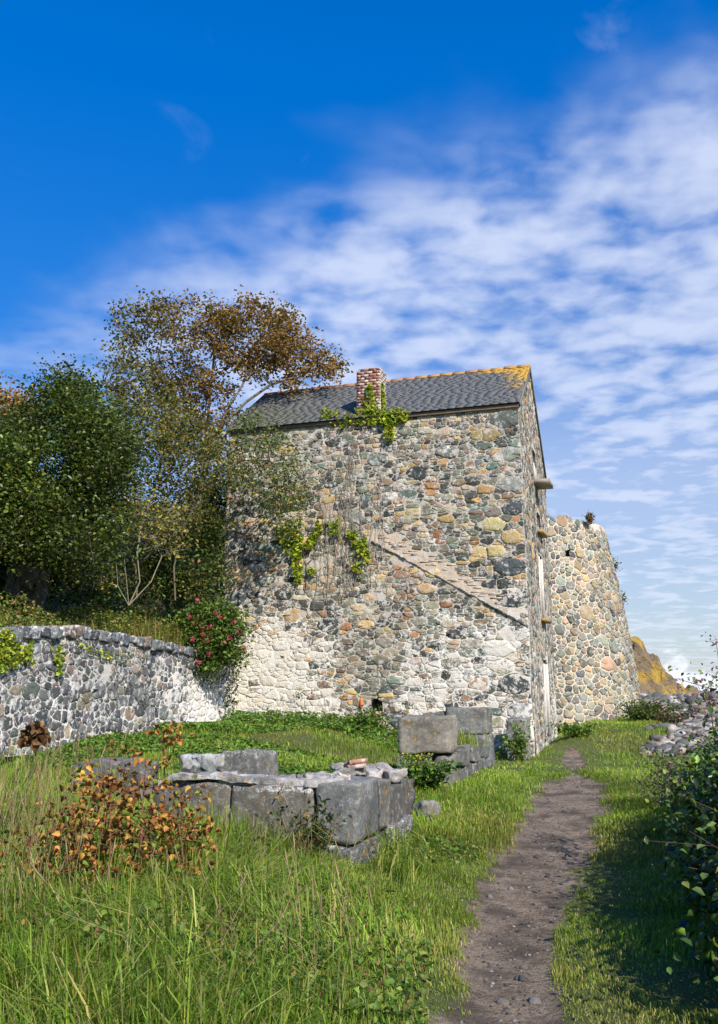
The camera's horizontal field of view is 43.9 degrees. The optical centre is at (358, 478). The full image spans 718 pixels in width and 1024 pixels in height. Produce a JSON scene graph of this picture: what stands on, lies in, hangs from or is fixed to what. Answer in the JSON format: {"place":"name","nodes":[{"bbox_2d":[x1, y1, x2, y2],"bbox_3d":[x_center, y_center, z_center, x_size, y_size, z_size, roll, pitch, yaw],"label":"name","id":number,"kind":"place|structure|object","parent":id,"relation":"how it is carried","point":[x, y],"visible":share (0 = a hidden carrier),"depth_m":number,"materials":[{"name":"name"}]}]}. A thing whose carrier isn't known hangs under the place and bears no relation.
{"place":"outdoors","nodes":[
{"label":"outdoors","id":0,"kind":"place"},
{"bbox_2d":[0,561,89,623],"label":"hillside","id":1,"kind":"structure","parent":0,"point":[53,605],"depth_m":24.30,"materials":[{"name":"green plant"}]},
{"bbox_2d":[4,560,47,615],"bbox_3d":[-7.069,2.340,18.983,0.853,1.240,1.024,7,-15,-28],"label":"boulder","id":2,"kind":"object","parent":1,"relation":"on","point":[16,584],"visible":0.59,"depth_m":18.80,"materials":[{"name":"stone"}]},
{"bbox_2d":[0,547,148,615],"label":"dark undergrowth","id":3,"kind":"object","parent":1,"relation":"on","point":[92,598],"visible":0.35,"depth_m":20.66,"materials":[{"name":"green plant"}]},
{"bbox_2d":[0,351,161,599],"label":"green tree","id":4,"kind":"object","parent":1,"relation":"on","point":[92,467],"visible":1,"depth_m":17.93,"materials":[{"name":"green plant"}]},
{"bbox_2d":[0,591,216,645],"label":"bank herbs","id":5,"kind":"object","parent":1,"relation":"on","point":[107,619],"visible":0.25,"depth_m":18.59,"materials":[{"name":"green plant"}]},
{"bbox_2d":[0,606,222,653],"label":"bank grass","id":6,"kind":"structure","parent":1,"relation":"on","point":[144,633],"depth_m":19.50,"materials":[{"name":"green plant"}]},
{"bbox_2d":[78,486,198,605],"bbox_3d":[-4.955,1.458,20.100,2.751,2.822,1.708,-2,-13,8],"label":"yellowing shrub","id":7,"kind":"object","parent":1,"relation":"on","point":[160,526],"visible":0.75,"depth_m":19.96,"materials":[{"name":"green plant"}]},
{"bbox_2d":[89,322,251,600],"bbox_3d":[-4.848,-0.643,22.267,4.569,7.434,3.867,0,-13,0],"label":"olive tree","id":8,"kind":"object","parent":1,"relation":"on","point":[202,456],"visible":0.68,"depth_m":21.75,"materials":[{"name":"green plant"}]},
{"bbox_2d":[114,501,243,615],"bbox_3d":[-4.540,2.110,22.570,3.242,2.964,2.887,0,-13,0],"label":"dark bramble","id":9,"kind":"object","parent":1,"relation":"on","point":[162,583],"visible":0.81,"depth_m":22.06,"materials":[{"name":"green plant"}]},
{"bbox_2d":[166,594,258,681],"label":"valerian bush","id":10,"kind":"object","parent":1,"relation":"on","point":[225,631],"visible":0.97,"depth_m":20.76,"materials":[{"name":"green plant"}]},
{"bbox_2d":[4,496,225,630],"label":"hillside","id":11,"kind":"structure","parent":0,"point":[151,608],"depth_m":27.10,"materials":[{"name":"green plant"}]},
{"bbox_2d":[0,370,41,431],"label":"rusty shrub","id":12,"kind":"object","parent":11,"relation":"on","point":[6,394],"visible":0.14,"depth_m":26.34,"materials":[{"name":"brown plant"}]},
{"bbox_2d":[166,468,226,574],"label":"hill bush","id":13,"kind":"object","parent":11,"relation":"on","point":[220,503],"visible":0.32,"depth_m":27.16,"materials":[{"name":"green plant"}]},
{"bbox_2d":[93,284,353,620],"bbox_3d":[-4.086,-0.845,25.818,7.882,11.072,4.318,0,-13,0],"label":"autumn tree","id":14,"kind":"object","parent":11,"relation":"on","point":[283,344],"visible":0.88,"depth_m":25.83,"materials":[{"name":"brown plant"}]},
{"bbox_2d":[173,397,325,599],"bbox_3d":[-2.611,0.470,21.835,3.675,5.027,2.302,0,-13,0],"label":"apple tree","id":15,"kind":"object","parent":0,"point":[277,447],"visible":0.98,"depth_m":21.76,"materials":[{"name":"green plant"}]},
{"bbox_2d":[0,732,692,859],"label":"grass","id":16,"kind":"structure","parent":0,"point":[477,785],"depth_m":12.31,"materials":[{"name":"green plant"}]},
{"bbox_2d":[0,748,717,1023],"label":"tall grass","id":17,"kind":"structure","parent":0,"point":[71,952],"depth_m":5.51,"materials":[{"name":"green plant"}]},
{"bbox_2d":[0,719,717,1023],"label":"ground","id":18,"kind":"structure","parent":0,"point":[483,1012],"depth_m":6.79,"materials":[{"name":"soil"}]},
{"bbox_2d":[16,721,52,807],"bbox_3d":[-2.586,2.274,7.087,0.281,0.679,0.283,0,-13,0],"label":"withered flower head","id":19,"kind":"object","parent":18,"relation":"on","point":[35,736],"visible":0.95,"depth_m":7.07},
{"bbox_2d":[0,801,71,892],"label":"rusty plant","id":20,"kind":"object","parent":18,"relation":"on","point":[62,821],"visible":0.43,"depth_m":6.17,"materials":[{"name":"brown plant"}]},
{"bbox_2d":[13,795,112,880],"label":"rusty plant","id":21,"kind":"object","parent":18,"relation":"on","point":[62,798],"visible":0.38,"depth_m":6.41,"materials":[{"name":"brown plant"}]},
{"bbox_2d":[28,820,115,927],"bbox_3d":[-1.977,2.696,6.069,0.657,0.694,0.495,5,-14,-21],"label":"rusty plant","id":22,"kind":"object","parent":18,"relation":"on","point":[88,836],"visible":0.43,"depth_m":6.03,"materials":[{"name":"brown plant"}]},
{"bbox_2d":[39,762,107,876],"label":"rusty plant","id":23,"kind":"object","parent":18,"relation":"on","point":[92,765],"visible":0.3,"depth_m":6.92,"materials":[{"name":"brown plant"}]},
{"bbox_2d":[56,768,138,877],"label":"rusty plant","id":24,"kind":"object","parent":18,"relation":"on","point":[77,777],"visible":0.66,"depth_m":6.75,"materials":[{"name":"orange plant"}]},
{"bbox_2d":[57,782,140,897],"bbox_3d":[-1.963,2.683,6.502,0.799,0.895,0.642,0,-13,0],"label":"rusty plant","id":25,"kind":"object","parent":18,"relation":"on","point":[121,802],"visible":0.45,"depth_m":6.48,"materials":[{"name":"brown plant"}]},
{"bbox_2d":[53,792,150,895],"bbox_3d":[-1.753,2.671,6.287,0.557,0.849,0.683,-7,-15,26],"label":"rusty plant","id":26,"kind":"object","parent":18,"relation":"on","point":[109,824],"visible":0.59,"depth_m":6.44,"materials":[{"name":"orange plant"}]},
{"bbox_2d":[77,740,140,869],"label":"rusty plant","id":27,"kind":"object","parent":18,"relation":"on","point":[119,784],"visible":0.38,"depth_m":7.00,"materials":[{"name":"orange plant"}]},
{"bbox_2d":[72,757,158,798],"bbox_3d":[-3.413,4.314,12.776,1.672,0.594,0.778,-12,-18,41],"label":"fallen slab","id":28,"kind":"object","parent":18,"relation":"on","point":[139,768],"depth_m":12.37,"materials":[{"name":"stone"}]},
{"bbox_2d":[0,624,235,756],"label":"boundary wall","id":29,"kind":"structure","parent":18,"relation":"on","point":[148,684],"depth_m":17.02,"materials":[{"name":"grey stone"}]},
{"bbox_2d":[0,627,36,672],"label":"wall ivy","id":30,"kind":"object","parent":29,"relation":"attached to","point":[17,661],"depth_m":14.66,"materials":[{"name":"green plant"}]},
{"bbox_2d":[51,644,65,675],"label":"wall ivy","id":31,"kind":"object","parent":29,"relation":"attached to","point":[59,669],"depth_m":15.80,"materials":[{"name":"green plant"}]},
{"bbox_2d":[78,641,132,661],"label":"wall ivy","id":32,"kind":"object","parent":29,"relation":"attached to","point":[100,652],"depth_m":16.99,"materials":[{"name":"green plant"}]},
{"bbox_2d":[100,746,174,874],"bbox_3d":[-1.634,2.623,6.743,0.634,1.137,0.549,0,-13,0],"label":"rusty plant","id":33,"kind":"object","parent":18,"relation":"on","point":[164,782],"visible":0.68,"depth_m":6.83,"materials":[{"name":"orange plant"}]},
{"bbox_2d":[91,803,183,893],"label":"rusty plant","id":34,"kind":"object","parent":18,"relation":"on","point":[154,832],"visible":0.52,"depth_m":6.24,"materials":[{"name":"brown plant"}]},
{"bbox_2d":[117,778,183,863],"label":"rusty plant","id":35,"kind":"object","parent":18,"relation":"on","point":[141,784],"visible":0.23,"depth_m":7.04,"materials":[{"name":"brown plant"}]},
{"bbox_2d":[124,720,193,858],"bbox_3d":[-1.609,2.632,7.195,0.536,1.337,0.602,6,-15,-24],"label":"rusty plant","id":36,"kind":"object","parent":18,"relation":"on","point":[165,737],"visible":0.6,"depth_m":7.22,"materials":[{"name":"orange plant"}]},
{"bbox_2d":[129,799,226,890],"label":"rusty plant","id":37,"kind":"object","parent":18,"relation":"on","point":[151,811],"visible":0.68,"depth_m":6.33,"materials":[{"name":"orange plant"}]},
{"bbox_2d":[146,801,221,874],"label":"rusty plant","id":38,"kind":"object","parent":18,"relation":"on","point":[173,824],"visible":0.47,"depth_m":6.54,"materials":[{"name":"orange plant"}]},
{"bbox_2d":[150,774,221,857],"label":"rusty plant","id":39,"kind":"object","parent":18,"relation":"on","point":[176,804],"visible":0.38,"depth_m":6.93,"materials":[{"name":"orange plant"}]},
{"bbox_2d":[0,717,427,1003],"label":"dry stalks","id":40,"kind":"object","parent":18,"relation":"on","point":[40,807],"visible":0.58,"depth_m":5.94,"materials":[{"name":"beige plant"}]},
{"bbox_2d":[0,780,472,1023],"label":"long grass","id":41,"kind":"structure","parent":18,"relation":"on","point":[154,967],"depth_m":4.79,"materials":[{"name":"green plant"}]},
{"bbox_2d":[0,806,484,1023],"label":"meadow herbs","id":42,"kind":"object","parent":18,"relation":"on","point":[388,980],"visible":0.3,"depth_m":5.26,"materials":[{"name":"green plant"}]},
{"bbox_2d":[7,708,504,783],"bbox_3d":[-1.256,5.047,17.132,6.796,1.052,8.947,-4,-14,17],"label":"nettle carpet","id":43,"kind":"object","parent":18,"relation":"on","point":[279,723],"visible":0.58,"depth_m":16.72,"materials":[{"name":"green plant"}]},
{"bbox_2d":[149,762,415,865],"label":"ruined wall","id":44,"kind":"structure","parent":18,"relation":"on","point":[376,796],"depth_m":8.63,"materials":[{"name":"stone"}]},
{"bbox_2d":[179,748,278,774],"bbox_3d":[-1.781,4.039,11.877,1.402,0.892,0.587,-7,-15,26],"label":"wall fragment","id":45,"kind":"object","parent":44,"relation":"on","point":[254,761],"depth_m":11.68,"materials":[{"name":"stone"}]},
{"bbox_2d":[346,758,366,768],"bbox_3d":[-0.023,3.096,9.688,0.219,0.110,0.107,5,-14,-19],"label":"broken tile","id":46,"kind":"object","parent":44,"relation":"on","point":[359,763],"visible":1,"depth_m":9.65,"materials":[{"name":"ceramic"}]},
{"bbox_2d":[235,791,351,864],"bbox_3d":[-0.644,3.164,7.989,1.172,0.740,0.797,0,-13,0],"label":"bramble tangle","id":47,"kind":"object","parent":18,"relation":"on","point":[318,823],"visible":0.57,"depth_m":7.96,"materials":[{"name":"green plant"}]},
{"bbox_2d":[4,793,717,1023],"bbox_3d":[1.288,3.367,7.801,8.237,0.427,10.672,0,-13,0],"label":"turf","id":48,"kind":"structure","parent":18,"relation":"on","point":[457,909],"depth_m":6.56,"materials":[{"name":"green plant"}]},
{"bbox_2d":[343,704,392,731],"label":"nettle clump","id":49,"kind":"object","parent":18,"relation":"on","point":[372,721],"visible":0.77,"depth_m":20.83,"materials":[{"name":"green plant"}]},
{"bbox_2d":[373,711,382,724],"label":"pink block","id":50,"kind":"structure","parent":18,"relation":"on","point":[377,713],"depth_m":21.27,"materials":[{"name":"stone"}]},
{"bbox_2d":[223,364,557,755],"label":"stone building","id":51,"kind":"structure","parent":18,"relation":"on","point":[459,614],"depth_m":22.10,"materials":[{"name":"stone"}]},
{"bbox_2d":[223,672,239,710],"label":"wall ivy","id":52,"kind":"object","parent":51,"relation":"attached to","point":[233,699],"depth_m":22.14,"materials":[{"name":"green plant"}]},
{"bbox_2d":[275,515,341,591],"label":"wall ivy","id":53,"kind":"object","parent":51,"relation":"attached to","point":[309,543],"depth_m":22.67,"materials":[{"name":"green plant"}]},
{"bbox_2d":[313,433,389,606],"bbox_3d":[-0.199,0.952,22.528,2.022,4.543,0.044,-4,-14,17],"label":"dead creeper","id":54,"kind":"object","parent":51,"relation":"attached to","point":[342,541],"visible":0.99,"depth_m":22.45,"materials":[{"name":"brown plant"}]},
{"bbox_2d":[345,530,370,586],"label":"wall ivy","id":55,"kind":"object","parent":51,"relation":"attached to","point":[351,536],"depth_m":22.19,"materials":[{"name":"green plant"}]},
{"bbox_2d":[320,382,410,441],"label":"chimney ivy","id":56,"kind":"object","parent":51,"relation":"attached to","point":[371,411],"visible":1,"depth_m":22.93,"materials":[{"name":"green plant"}]},
{"bbox_2d":[523,512,547,537],"bbox_3d":[4.730,1.228,24.157,0.620,0.635,1.000,-4,-14,17],"label":"window","id":57,"kind":"structure","parent":51,"relation":"in","point":[541,532],"depth_m":24.20,"materials":[{"name":"beige stone"}]},
{"bbox_2d":[531,660,551,737],"bbox_3d":[4.653,5.684,23.087,0.480,1.960,0.840,-4,-14,17],"label":"doorway","id":58,"kind":"structure","parent":51,"relation":"in","point":[546,676],"depth_m":23.21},
{"bbox_2d":[532,448,552,489],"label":"window","id":59,"kind":"structure","parent":51,"relation":"in","point":[541,484],"depth_m":23.80,"materials":[{"name":"grey stone"}]},
{"bbox_2d":[539,555,551,623],"bbox_3d":[4.695,2.896,23.648,0.620,1.815,1.000,-4,-14,17],"label":"window","id":60,"kind":"structure","parent":51,"relation":"in","point":[541,580],"depth_m":23.75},
{"bbox_2d":[412,800,440,820],"bbox_3d":[0.825,4.164,10.989,0.308,0.424,0.342,-9,-16,33],"label":"loose stone","id":61,"kind":"object","parent":18,"relation":"on","point":[425,807],"visible":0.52,"depth_m":10.90,"materials":[{"name":"stone"}]},
{"bbox_2d":[393,756,461,791],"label":"nettle clump","id":62,"kind":"object","parent":18,"relation":"on","point":[424,777],"visible":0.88,"depth_m":13.30,"materials":[{"name":"green plant"}]},
{"bbox_2d":[396,707,494,785],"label":"stone pier wall","id":63,"kind":"structure","parent":18,"relation":"on","point":[436,734],"depth_m":14.56,"materials":[{"name":"stone"}]},
{"bbox_2d":[401,752,433,777],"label":"pier ivy","id":64,"kind":"object","parent":63,"relation":"attached to","point":[416,755],"visible":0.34,"depth_m":14.28,"materials":[{"name":"green plant"}]},
{"bbox_2d":[457,726,486,747],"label":"grass tuft","id":65,"kind":"object","parent":63,"relation":"on","point":[463,739],"visible":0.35,"depth_m":15.82,"materials":[{"name":"green plant"}]},
{"bbox_2d":[495,718,532,761],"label":"nettle clump","id":66,"kind":"object","parent":18,"relation":"on","point":[520,744],"visible":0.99,"depth_m":18.76,"materials":[{"name":"green plant"}]},
{"bbox_2d":[505,717,530,759],"bbox_3d":[3.498,5.772,19.575,0.528,1.054,0.624,-4,-14,17],"label":"stone stub","id":67,"kind":"object","parent":18,"relation":"on","point":[509,721],"visible":0.43,"depth_m":19.39,"materials":[{"name":"stone"}]},
{"bbox_2d":[448,756,609,1023],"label":"path grit","id":68,"kind":"object","parent":18,"relation":"on","point":[533,1000],"visible":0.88,"depth_m":6.22,"materials":[{"name":"gravel"}]},
{"bbox_2d":[548,720,601,736],"bbox_3d":[5.462,6.326,22.569,1.413,0.454,1.142,0,-13,0],"label":"leafy mound","id":69,"kind":"object","parent":18,"relation":"on","point":[575,730],"visible":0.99,"depth_m":22.48,"materials":[{"name":"green plant"}]},
{"bbox_2d":[547,514,642,726],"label":"round tower","id":70,"kind":"structure","parent":18,"relation":"on","point":[596,676],"depth_m":32.56,"materials":[{"name":"beige stone"}]},
{"bbox_2d":[584,509,594,524],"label":"plant","id":71,"kind":"object","parent":70,"relation":"on","point":[589,517],"visible":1,"depth_m":33.93,"materials":[{"name":"brown plant"}]},
{"bbox_2d":[613,556,621,571],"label":"plant","id":72,"kind":"object","parent":70,"relation":"attached to","point":[615,565],"visible":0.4,"depth_m":36.02,"materials":[{"name":"green plant"}]},
{"bbox_2d":[644,726,653,729],"bbox_3d":[7.684,6.615,23.628,0.266,0.134,0.200,0,-13,0],"label":"boulder","id":73,"kind":"object","parent":18,"relation":"on","point":[648,727],"visible":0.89,"depth_m":23.56,"materials":[{"name":"stone"}]},
{"bbox_2d":[614,696,693,720],"bbox_3d":[9.662,7.707,29.737,2.442,0.898,3.828,5,-14,-20],"label":"leafy mound","id":74,"kind":"object","parent":18,"relation":"on","point":[635,711],"visible":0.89,"depth_m":29.58,"materials":[{"name":"green plant"}]},
{"bbox_2d":[626,745,689,809],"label":"dry bramble","id":75,"kind":"object","parent":18,"relation":"on","point":[669,776],"visible":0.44,"depth_m":11.24,"materials":[{"name":"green plant"}]},
{"bbox_2d":[658,723,670,727],"bbox_3d":[8.412,6.835,24.607,0.370,0.191,0.302,-11,-17,39],"label":"boulder","id":76,"kind":"object","parent":18,"relation":"on","point":[665,725],"visible":0.34,"depth_m":24.52,"materials":[{"name":"stone"}]},
{"bbox_2d":[646,711,703,723],"bbox_3d":[9.678,7.320,27.301,1.413,0.411,1.772,4,-14,-18],"label":"leafy mound","id":77,"kind":"object","parent":18,"relation":"on","point":[673,718],"visible":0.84,"depth_m":27.19,"materials":[{"name":"green plant"}]},
{"bbox_2d":[640,667,717,1019],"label":"leafy bush","id":78,"kind":"object","parent":18,"relation":"on","point":[699,794],"visible":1,"depth_m":6.05,"materials":[{"name":"green plant"}]},
{"bbox_2d":[0,0,717,690],"label":"sky","id":79,"kind":"structure","parent":0,"point":[436,186],"materials":[{"name":"blue"}]},
{"bbox_2d":[107,715,693,771],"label":"short grass","id":80,"kind":"structure","parent":0,"point":[634,724],"depth_m":18.86,"materials":[{"name":"green plant"}]},
{"bbox_2d":[631,636,698,694],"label":"headland","id":81,"kind":"structure","parent":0,"point":[651,671],"depth_m":60.58,"materials":[{"name":"yellow stone"}]},
{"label":"outer ground","id":82,"kind":"structure","parent":0,"visible":0},
{"bbox_2d":[640,693,717,755],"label":"shingle","id":83,"kind":"object","parent":82,"relation":"on","point":[676,739],"visible":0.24,"depth_m":21.92,"materials":[{"name":"stone"}]},
{"bbox_2d":[652,692,662,697],"bbox_3d":[12.983,9.510,38.861,0.561,0.458,0.466,10,-16,-35],"label":"boulder","id":84,"kind":"object","parent":83,"relation":"on","point":[657,694],"visible":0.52,"depth_m":38.76,"materials":[{"name":"stone"}]},
{"bbox_2d":[667,698,678,702],"bbox_3d":[13.011,9.233,36.841,0.521,0.315,0.564,0,-13,0],"label":"boulder","id":85,"kind":"object","parent":83,"relation":"on","point":[671,700],"visible":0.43,"depth_m":36.71,"materials":[{"name":"stone"}]},
{"bbox_2d":[685,697,696,703],"bbox_3d":[13.736,9.221,36.796,0.548,0.458,0.702,-4,-14,16],"label":"boulder","id":86,"kind":"object","parent":83,"relation":"on","point":[688,699],"visible":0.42,"depth_m":36.71,"materials":[{"name":"stone"}]},
{"bbox_2d":[694,705,714,714],"bbox_3d":[12.751,8.610,32.871,0.680,0.510,0.770,9,-16,-34],"label":"boulder","id":87,"kind":"object","parent":83,"relation":"on","point":[700,707],"visible":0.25,"depth_m":32.70,"materials":[{"name":"stone"}]},
{"bbox_2d":[700,692,717,699],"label":"boulder","id":88,"kind":"object","parent":83,"relation":"on","point":[713,693],"visible":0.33,"depth_m":38.65,"materials":[{"name":"stone"}]},
{"bbox_2d":[704,713,717,717],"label":"boulder","id":89,"kind":"object","parent":83,"relation":"on","point":[713,715],"visible":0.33,"depth_m":28.84,"materials":[{"name":"stone"}]},
{"bbox_2d":[660,632,717,750],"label":"purple sprigged shrub","id":90,"kind":"object","parent":82,"relation":"on","point":[704,695],"visible":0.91,"depth_m":8.23,"materials":[{"name":"green plant"}]}
]}

